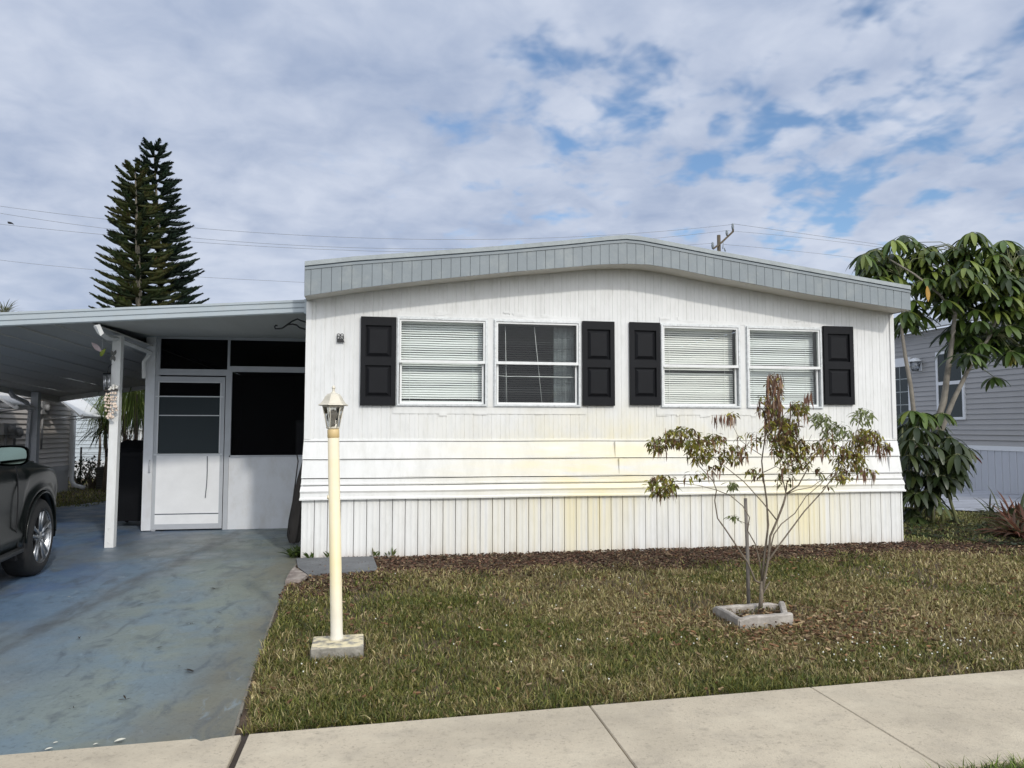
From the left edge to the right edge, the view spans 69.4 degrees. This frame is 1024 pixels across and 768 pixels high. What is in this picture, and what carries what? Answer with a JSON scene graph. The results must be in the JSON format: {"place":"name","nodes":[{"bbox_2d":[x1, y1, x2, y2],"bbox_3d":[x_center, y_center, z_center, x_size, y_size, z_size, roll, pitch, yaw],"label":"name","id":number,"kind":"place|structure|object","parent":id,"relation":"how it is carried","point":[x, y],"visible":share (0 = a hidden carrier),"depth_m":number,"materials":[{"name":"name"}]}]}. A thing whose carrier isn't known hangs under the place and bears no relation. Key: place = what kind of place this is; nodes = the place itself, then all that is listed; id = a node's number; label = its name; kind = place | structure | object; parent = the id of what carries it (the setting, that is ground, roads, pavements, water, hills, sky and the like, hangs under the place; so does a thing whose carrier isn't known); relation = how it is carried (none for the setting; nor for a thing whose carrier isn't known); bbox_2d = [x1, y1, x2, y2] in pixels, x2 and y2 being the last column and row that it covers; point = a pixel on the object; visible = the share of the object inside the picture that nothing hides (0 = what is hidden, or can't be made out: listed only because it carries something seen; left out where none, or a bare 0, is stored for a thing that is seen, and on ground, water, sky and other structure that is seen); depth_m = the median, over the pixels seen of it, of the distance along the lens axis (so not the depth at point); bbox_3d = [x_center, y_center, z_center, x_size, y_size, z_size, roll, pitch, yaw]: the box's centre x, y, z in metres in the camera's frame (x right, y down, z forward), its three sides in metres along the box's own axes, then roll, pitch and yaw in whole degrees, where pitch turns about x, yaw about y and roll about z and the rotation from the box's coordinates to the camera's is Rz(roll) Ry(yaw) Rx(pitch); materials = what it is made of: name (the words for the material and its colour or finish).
{"place":"outdoors","nodes":[
{"label":"outdoors","id":0,"kind":"place"},
{"bbox_2d":[56,452,106,506],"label":"back yard ground","id":1,"kind":"structure","parent":0,"point":[79,490],"depth_m":15.26,"materials":[{"name":"green plant"}]},
{"bbox_2d":[0,300,18,311],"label":"palm tree","id":2,"kind":"object","parent":1,"relation":"on","point":[5,309],"visible":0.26,"depth_m":31.12,"materials":[{"name":"green plant"}]},
{"bbox_2d":[0,378,84,492],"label":"beige house","id":3,"kind":"structure","parent":1,"relation":"on","point":[57,452],"depth_m":15.71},
{"bbox_2d":[0,424,15,444],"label":"meter box","id":4,"kind":"object","parent":3,"relation":"attached to","point":[7,429],"visible":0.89,"depth_m":13.42,"materials":[{"name":"grey metal"}]},
{"bbox_2d":[8,427,23,444],"bbox_3d":[-9.227,1.259,13.774,0.180,0.900,0.260,1,-3,-10],"label":"meter box","id":5,"kind":"object","parent":3,"relation":"attached to","point":[19,431],"visible":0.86,"depth_m":13.76,"materials":[{"name":"grey metal"}]},
{"bbox_2d":[0,392,42,412],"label":"awning","id":6,"kind":"object","parent":3,"relation":"attached to","point":[6,398],"visible":0.68,"depth_m":12.79,"materials":[{"name":"metal"}]},
{"bbox_2d":[40,401,50,448],"bbox_3d":[-9.418,0.831,14.893,0.180,0.960,0.320,1,-3,-10],"label":"meter box","id":7,"kind":"object","parent":3,"relation":"attached to","point":[46,407],"visible":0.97,"depth_m":14.87,"materials":[{"name":"grey metal"}]},
{"bbox_2d":[40,388,105,420],"bbox_3d":[-9.190,0.432,15.532,0.863,0.679,1.300,1,-3,-10],"label":"awning","id":8,"kind":"object","parent":3,"relation":"attached to","point":[78,407],"visible":0.62,"depth_m":15.39,"materials":[{"name":"metal"}]},
{"bbox_2d":[68,454,97,488],"bbox_3d":[-9.993,2.011,17.095,1.005,0.856,0.862,1,-3,-10],"label":"shrub","id":9,"kind":"object","parent":1,"relation":"on","point":[77,480],"visible":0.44,"depth_m":17.11,"materials":[{"name":"green plant"}]},
{"bbox_2d":[78,455,103,488],"bbox_3d":[-9.501,1.998,16.731,0.560,0.770,0.520,1,-3,-10],"label":"shrub","id":10,"kind":"object","parent":1,"relation":"on","point":[91,484],"visible":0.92,"depth_m":16.69,"materials":[{"name":"green plant"}]},
{"bbox_2d":[79,447,104,482],"bbox_3d":[-9.552,1.957,17.565,1.322,0.924,0.038,1,-3,-10],"label":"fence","id":11,"kind":"object","parent":1,"relation":"on","point":[88,454],"visible":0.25,"depth_m":17.49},
{"bbox_2d":[69,403,132,491],"bbox_3d":[-8.860,1.311,16.152,1.400,2.054,1.458,2,-4,-25],"label":"yucca","id":12,"kind":"object","parent":1,"relation":"on","point":[105,444],"visible":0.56,"depth_m":16.02,"materials":[{"name":"green plant"}]},
{"bbox_2d":[96,466,106,488],"bbox_3d":[-9.041,2.139,16.975,0.691,0.493,0.715,1,-3,-10],"label":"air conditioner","id":13,"kind":"object","parent":1,"relation":"on","point":[99,474],"visible":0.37,"depth_m":16.59,"materials":[{"name":"grey metal"}]},
{"bbox_2d":[76,397,126,466],"bbox_3d":[-9.960,1.214,17.765,1.374,2.434,1.525,1,-3,-10],"label":"yucca","id":14,"kind":"object","parent":1,"relation":"on","point":[99,456],"visible":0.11,"depth_m":17.70,"materials":[{"name":"green plant"}]},
{"bbox_2d":[74,390,141,477],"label":"pale blue house","id":15,"kind":"structure","parent":1,"relation":"on","point":[86,443],"depth_m":20.45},
{"bbox_2d":[82,392,144,444],"bbox_3d":[-8.701,1.024,16.668,1.880,2.689,1.911,1,-4,-21],"label":"weeping palm","id":16,"kind":"object","parent":1,"relation":"on","point":[122,419],"visible":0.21,"depth_m":16.30,"materials":[{"name":"green plant"}]},
{"bbox_2d":[84,387,144,439],"bbox_3d":[-7.780,0.804,15.289,1.829,2.966,1.900,1,-3,-10],"label":"weeping palm","id":17,"kind":"object","parent":1,"relation":"on","point":[134,398],"visible":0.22,"depth_m":15.11,"materials":[{"name":"green plant"}]},
{"bbox_2d":[100,420,143,439],"bbox_3d":[-7.796,1.479,15.056,1.079,1.607,0.600,1,-3,-10],"label":"bare shrub","id":18,"kind":"object","parent":1,"relation":"on","point":[124,436],"visible":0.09,"depth_m":15.05,"materials":[{"name":"plant"}]},
{"bbox_2d":[107,391,144,440],"bbox_3d":[-8.745,1.148,17.320,1.781,2.517,2.009,1,-3,-10],"label":"weeping palm","id":19,"kind":"object","parent":1,"relation":"on","point":[142,425],"visible":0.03,"depth_m":17.28,"materials":[{"name":"green plant"}]},
{"bbox_2d":[120,428,141,441],"bbox_3d":[-9.843,1.839,19.344,0.818,1.369,0.054,1,-3,-10],"label":"lattice fence","id":20,"kind":"object","parent":1,"relation":"on","point":[139,437],"visible":0.08,"depth_m":19.38,"materials":[{"name":"white paint"}]},
{"bbox_2d":[88,159,187,307],"bbox_3d":[-15.189,-2.992,30.191,3.858,12.309,3.922,1,-3,-10],"label":"norfolk pine","id":21,"kind":"object","parent":1,"relation":"on","point":[123,288],"visible":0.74,"depth_m":30.11,"materials":[{"name":"green plant"}]},
{"bbox_2d":[111,137,209,305],"bbox_3d":[-15.303,-3.728,32.270,4.263,14.030,4.135,1,-3,-10],"label":"norfolk pine","id":22,"kind":"object","parent":1,"relation":"on","point":[181,282],"visible":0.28,"depth_m":32.40,"materials":[{"name":"green plant"}]},
{"bbox_2d":[0,501,300,754],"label":"driveway","id":23,"kind":"structure","parent":0,"point":[54,668],"depth_m":5.04,"materials":[{"name":"blue concrete"}]},
{"bbox_2d":[0,445,57,575],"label":"parked car","id":24,"kind":"object","parent":23,"relation":"on","point":[28,494],"visible":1,"depth_m":6.67,"materials":[{"name":"paint"}]},
{"bbox_2d":[105,440,143,521],"bbox_3d":[-5.410,1.415,10.658,0.610,1.200,0.823,1,-3,-10],"label":"rubbish bin","id":25,"kind":"object","parent":23,"relation":"on","point":[130,482],"visible":0.52,"depth_m":10.34,"materials":[{"name":"plastic"}]},
{"bbox_2d":[45,555,219,749],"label":"driveway litter","id":26,"kind":"object","parent":23,"relation":"on","point":[124,696],"visible":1,"depth_m":3.76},
{"bbox_2d":[0,299,306,547],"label":"carport","id":27,"kind":"object","parent":23,"relation":"on","point":[41,352],"visible":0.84,"depth_m":8.84,"materials":[{"name":"paint"}]},
{"bbox_2d":[91,339,105,356],"bbox_3d":[-4.734,-0.418,8.483,0.158,0.207,0.046,1,-3,-10],"label":"bird ornament","id":28,"kind":"object","parent":27,"relation":"hanging from","point":[97,347],"visible":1,"depth_m":8.47,"materials":[{"name":"plastic"}]},
{"bbox_2d":[103,364,111,389],"bbox_3d":[-4.713,-0.086,8.623,0.092,0.316,0.090,1,-3,-10],"label":"wind chime","id":29,"kind":"object","parent":27,"relation":"hanging from","point":[107,381],"visible":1,"depth_m":8.59,"materials":[{"name":"metal"}]},
{"bbox_2d":[103,384,118,418],"bbox_3d":[-4.644,0.199,8.568,0.165,0.420,0.085,1,-3,-10],"label":"shell chime","id":30,"kind":"object","parent":27,"relation":"hanging from","point":[113,387],"visible":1,"depth_m":8.55},
{"bbox_2d":[110,350,116,360],"bbox_3d":[-4.675,-0.333,8.673,0.070,0.137,0.002,1,-3,-10],"label":"butterfly ornament","id":31,"kind":"object","parent":27,"relation":"attached to","point":[113,357],"visible":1,"depth_m":8.67,"materials":[{"name":"grey metal"}]},
{"bbox_2d":[141,337,305,530],"bbox_3d":[-4.360,0.844,13.328,2.335,2.660,6.535,1,-3,-10],"label":"screened porch","id":32,"kind":"object","parent":23,"relation":"on","point":[232,409],"visible":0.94,"depth_m":10.15,"materials":[{"name":"paint"}]},
{"bbox_2d":[148,376,224,529],"bbox_3d":[-4.416,0.928,10.022,0.955,2.061,0.062,1,-3,-10],"label":"door","id":33,"kind":"structure","parent":32,"relation":"in","point":[189,412],"depth_m":10.05,"materials":[{"name":"paint"}]},
{"bbox_2d":[205,456,207,497],"bbox_3d":[-4.155,1.264,10.057,0.027,0.564,0.010,1,-3,-10],"label":"cord","id":34,"kind":"object","parent":32,"relation":"hanging from","point":[207,473],"visible":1,"depth_m":10.06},
{"bbox_2d":[231,562,296,735],"bbox_3d":[-1.762,1.732,5.537,0.052,0.033,4.615,1,-3,-12],"label":"driveway edge","id":35,"kind":"object","parent":23,"relation":"on","point":[240,713],"visible":0.39,"depth_m":4.04,"materials":[{"name":"concrete"}]},
{"bbox_2d":[278,545,300,557],"bbox_3d":[-2.278,1.779,7.976,0.385,0.168,0.364,-3,-5,44],"label":"weed","id":36,"kind":"object","parent":23,"relation":"on","point":[293,553],"visible":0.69,"depth_m":7.93,"materials":[{"name":"green plant"}]},
{"bbox_2d":[287,455,301,543],"bbox_3d":[-2.600,1.378,9.030,0.238,1.080,0.502,1,-3,-10],"label":"folded umbrella","id":37,"kind":"object","parent":23,"relation":"on","point":[294,530],"visible":0.55,"depth_m":8.90,"materials":[{"name":"fabric"}]},
{"bbox_2d":[3,260,303,282],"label":"power line","id":38,"kind":"object","parent":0,"point":[106,270],"visible":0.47,"depth_m":45.10,"materials":[{"name":"grey metal"}]},
{"bbox_2d":[0,669,1023,767],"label":"sidewalk","id":39,"kind":"structure","parent":0,"point":[932,722],"depth_m":3.27,"materials":[{"name":"concrete"}]},
{"bbox_2d":[0,0,1023,429],"label":"sky","id":40,"kind":"structure","parent":0,"point":[409,123],"materials":[{"name":"blue"}]},
{"bbox_2d":[56,481,1023,767],"bbox_3d":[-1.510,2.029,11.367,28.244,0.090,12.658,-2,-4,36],"label":"grass","id":41,"kind":"structure","parent":0,"point":[628,681],"depth_m":4.85,"materials":[{"name":"green plant"}]},
{"bbox_2d":[285,567,306,585],"bbox_3d":[-1.990,1.794,6.902,0.180,0.060,0.680,1,-3,-10],"label":"broken paver","id":42,"kind":"object","parent":41,"relation":"on","point":[295,575],"visible":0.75,"depth_m":6.74,"materials":[{"name":"grey concrete"}]},
{"bbox_2d":[296,556,376,577],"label":"paving slab","id":43,"kind":"structure","parent":41,"relation":"on","point":[307,566],"depth_m":7.35,"materials":[{"name":"grey concrete"}]},
{"bbox_2d":[310,385,363,662],"bbox_3d":[-1.073,0.845,4.610,0.317,1.676,0.290,1,-3,-10],"label":"lamp post","id":44,"kind":"object","parent":41,"relation":"on","point":[336,641],"visible":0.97,"depth_m":4.60,"materials":[{"name":"beige metal"}]},
{"bbox_2d":[302,548,396,557],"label":"seedlings","id":45,"kind":"object","parent":41,"relation":"on","point":[373,553],"visible":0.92,"depth_m":7.90,"materials":[{"name":"green plant"}]},
{"bbox_2d":[299,235,910,557],"bbox_3d":[0.062,0.479,15.449,7.164,3.692,14.656,1,-3,-10],"label":"mobile home","id":46,"kind":"object","parent":41,"relation":"on","point":[565,379],"visible":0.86,"depth_m":8.49,"materials":[{"name":"white paint"}]},
{"bbox_2d":[274,318,305,329],"bbox_3d":[-2.515,-0.681,8.482,0.412,0.152,0.016,1,-3,-10],"label":"plant hook","id":47,"kind":"object","parent":46,"relation":"attached to","point":[291,324],"visible":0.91,"depth_m":8.48,"materials":[{"name":"black metal"}]},
{"bbox_2d":[337,333,343,341],"bbox_3d":[-1.869,-0.503,8.063,0.083,0.096,0.045,1,-3,-10],"label":"wall ornament","id":48,"kind":"object","parent":46,"relation":"attached to","point":[340,340],"depth_m":8.05,"materials":[{"name":"black metal"}]},
{"bbox_2d":[396,316,487,406],"bbox_3d":[-0.784,-0.243,8.299,1.022,1.002,0.153,1,-3,-10],"label":"window","id":49,"kind":"structure","parent":46,"relation":"in","point":[427,321],"depth_m":8.33,"materials":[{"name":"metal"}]},
{"bbox_2d":[493,319,580,407],"bbox_3d":[0.277,-0.228,8.515,1.023,1.002,0.214,1,-3,-10],"label":"window","id":50,"kind":"structure","parent":46,"relation":"in","point":[563,363],"depth_m":8.52,"materials":[{"name":"metal"}]},
{"bbox_2d":[660,323,740,408],"bbox_3d":[2.229,-0.207,8.826,1.016,1.002,0.153,1,-3,-10],"label":"window","id":51,"kind":"structure","parent":46,"relation":"in","point":[696,329],"depth_m":8.86,"materials":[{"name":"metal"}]},
{"bbox_2d":[745,325,822,408],"bbox_3d":[3.289,-0.195,9.012,1.005,1.002,0.153,1,-3,-10],"label":"window","id":52,"kind":"structure","parent":46,"relation":"in","point":[779,331],"depth_m":9.05,"materials":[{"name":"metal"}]},
{"bbox_2d":[250,545,1023,713],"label":"fallen leaves","id":53,"kind":"object","parent":41,"relation":"on","point":[807,636],"visible":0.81,"depth_m":5.13,"materials":[{"name":"brown plant"}]},
{"bbox_2d":[279,538,1023,598],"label":"mulch","id":54,"kind":"object","parent":41,"relation":"on","point":[709,552],"visible":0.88,"depth_m":7.87,"materials":[{"name":"brown wood"}]},
{"bbox_2d":[301,557,1017,679],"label":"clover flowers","id":55,"kind":"object","parent":41,"relation":"on","point":[804,639],"visible":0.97,"depth_m":4.66,"materials":[{"name":"white plant"}]},
{"bbox_2d":[744,498,750,603],"bbox_3d":[1.813,1.333,5.701,0.039,0.898,0.028,1,-3,-10],"label":"stake","id":56,"kind":"object","parent":41,"relation":"on","point":[747,557],"visible":0.76,"depth_m":5.69,"materials":[{"name":"grey wood"}]},
{"bbox_2d":[713,601,792,631],"bbox_3d":[1.834,1.684,5.417,0.675,0.124,0.592,1,-3,-10],"label":"planter edging","id":57,"kind":"object","parent":41,"relation":"on","point":[783,615],"visible":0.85,"depth_m":5.18,"materials":[{"name":"grey concrete"}]},
{"bbox_2d":[642,372,892,614],"bbox_3d":[2.033,0.818,5.668,2.553,1.844,0.652,1,-4,-19],"label":"tree","id":58,"kind":"object","parent":41,"relation":"on","point":[784,433],"visible":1,"depth_m":5.65,"materials":[{"name":"green plant"}]},
{"bbox_2d":[729,605,805,622],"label":"planter litter","id":59,"kind":"object","parent":41,"relation":"on","point":[758,610],"visible":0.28,"depth_m":5.48,"materials":[{"name":"brown plant"}]},
{"bbox_2d":[846,232,1023,519],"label":"umbrella tree","id":60,"kind":"object","parent":41,"relation":"on","point":[960,282],"visible":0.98,"depth_m":11.51,"materials":[{"name":"green plant"}]},
{"bbox_2d":[897,410,982,524],"bbox_3d":[6.153,1.331,10.980,1.568,1.882,1.410,1,-3,-10],"label":"umbrella shrub","id":61,"kind":"object","parent":41,"relation":"on","point":[949,463],"visible":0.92,"depth_m":10.71,"materials":[{"name":"green plant"}]},
{"bbox_2d":[903,520,1023,547],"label":"ground cover","id":62,"kind":"object","parent":41,"relation":"on","point":[954,537],"visible":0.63,"depth_m":9.58,"materials":[{"name":"brown soil"}]},
{"bbox_2d":[966,519,992,527],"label":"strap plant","id":63,"kind":"object","parent":41,"relation":"on","point":[984,524],"visible":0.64,"depth_m":10.34,"materials":[{"name":"green plant"}]},
{"bbox_2d":[968,485,1020,517],"bbox_3d":[7.461,1.834,11.378,0.872,0.487,0.974,-2,-4,30],"label":"strap plant","id":64,"kind":"object","parent":41,"relation":"on","point":[990,509],"visible":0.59,"depth_m":11.46,"materials":[{"name":"green plant"}]},
{"bbox_2d":[969,504,1023,539],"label":"bromeliad","id":65,"kind":"object","parent":41,"relation":"on","point":[1013,528],"visible":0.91,"depth_m":9.51,"materials":[{"name":"red plant"}]},
{"bbox_2d":[970,492,1023,523],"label":"bromeliad","id":66,"kind":"object","parent":41,"relation":"on","point":[1011,509],"visible":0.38,"depth_m":10.63,"materials":[{"name":"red plant"}]},
{"bbox_2d":[991,499,1023,526],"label":"bromeliad","id":67,"kind":"object","parent":41,"relation":"on","point":[1020,520],"visible":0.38,"depth_m":10.23,"materials":[{"name":"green plant"}]},
{"bbox_2d":[229,669,1020,767],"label":"sidewalk bedding","id":68,"kind":"object","parent":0,"point":[238,751],"depth_m":3.38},
{"bbox_2d":[945,517,966,522],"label":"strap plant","id":69,"kind":"object","parent":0,"point":[953,520],"visible":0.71,"depth_m":10.85,"materials":[{"name":"green plant"}]},
{"bbox_2d":[905,487,1022,511],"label":"neighbour patio","id":70,"kind":"structure","parent":0,"point":[967,501],"depth_m":14.38,"materials":[{"name":"grey paint"}]},
{"bbox_2d":[894,316,1023,494],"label":"neighbour house","id":71,"kind":"structure","parent":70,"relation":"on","point":[1000,468],"depth_m":16.61,"materials":[{"name":"grey plastic"}]},
{"bbox_2d":[895,357,910,469],"bbox_3d":[9.988,0.943,19.153,0.060,3.193,1.087,1,-3,-10],"label":"door","id":72,"kind":"structure","parent":71,"relation":"in","point":[902,388],"depth_m":18.99,"materials":[{"name":"white glass"}]},
{"bbox_2d":[908,358,921,370],"bbox_3d":[10.011,-0.489,18.361,0.320,0.340,0.320,1,-3,-10],"label":"wall lantern","id":73,"kind":"object","parent":71,"relation":"attached to","point":[912,360],"depth_m":18.34,"materials":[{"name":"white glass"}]},
{"bbox_2d":[935,351,966,419],"bbox_3d":[10.311,0.027,17.396,0.050,1.626,0.860,1,-3,-10],"label":"window","id":74,"kind":"structure","parent":71,"relation":"in","point":[958,412],"depth_m":17.30,"materials":[{"name":"clear glass"}]},
{"label":"ground","id":75,"kind":"structure","parent":0,"visible":0},
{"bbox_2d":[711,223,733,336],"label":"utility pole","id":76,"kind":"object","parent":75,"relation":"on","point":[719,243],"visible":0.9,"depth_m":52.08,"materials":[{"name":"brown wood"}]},
{"bbox_2d":[2,224,710,251],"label":"power line","id":77,"kind":"object","parent":76,"relation":"attached to","point":[250,245],"visible":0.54,"depth_m":46.73,"materials":[{"name":"grey metal"}]},
{"bbox_2d":[1,213,719,248],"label":"power line","id":78,"kind":"object","parent":76,"relation":"attached to","point":[317,246],"visible":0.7,"depth_m":47.22,"materials":[{"name":"grey metal"}]},
{"bbox_2d":[1,206,730,239],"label":"power line","id":79,"kind":"object","parent":76,"relation":"attached to","point":[379,238],"visible":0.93,"depth_m":48.65,"materials":[{"name":"grey metal"}]},
{"bbox_2d":[724,244,853,257],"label":"power line","id":80,"kind":"object","parent":76,"relation":"attached to","point":[789,250],"visible":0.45,"depth_m":53.12,"materials":[{"name":"grey metal"}]},
{"bbox_2d":[736,231,890,248],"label":"power line","id":81,"kind":"object","parent":76,"relation":"attached to","point":[809,238],"visible":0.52,"depth_m":53.45,"materials":[{"name":"grey metal"}]},
{"bbox_2d":[736,224,983,259],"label":"power line","id":82,"kind":"object","parent":76,"relation":"attached to","point":[816,235],"visible":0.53,"depth_m":53.54,"materials":[{"name":"grey metal"}]}
]}

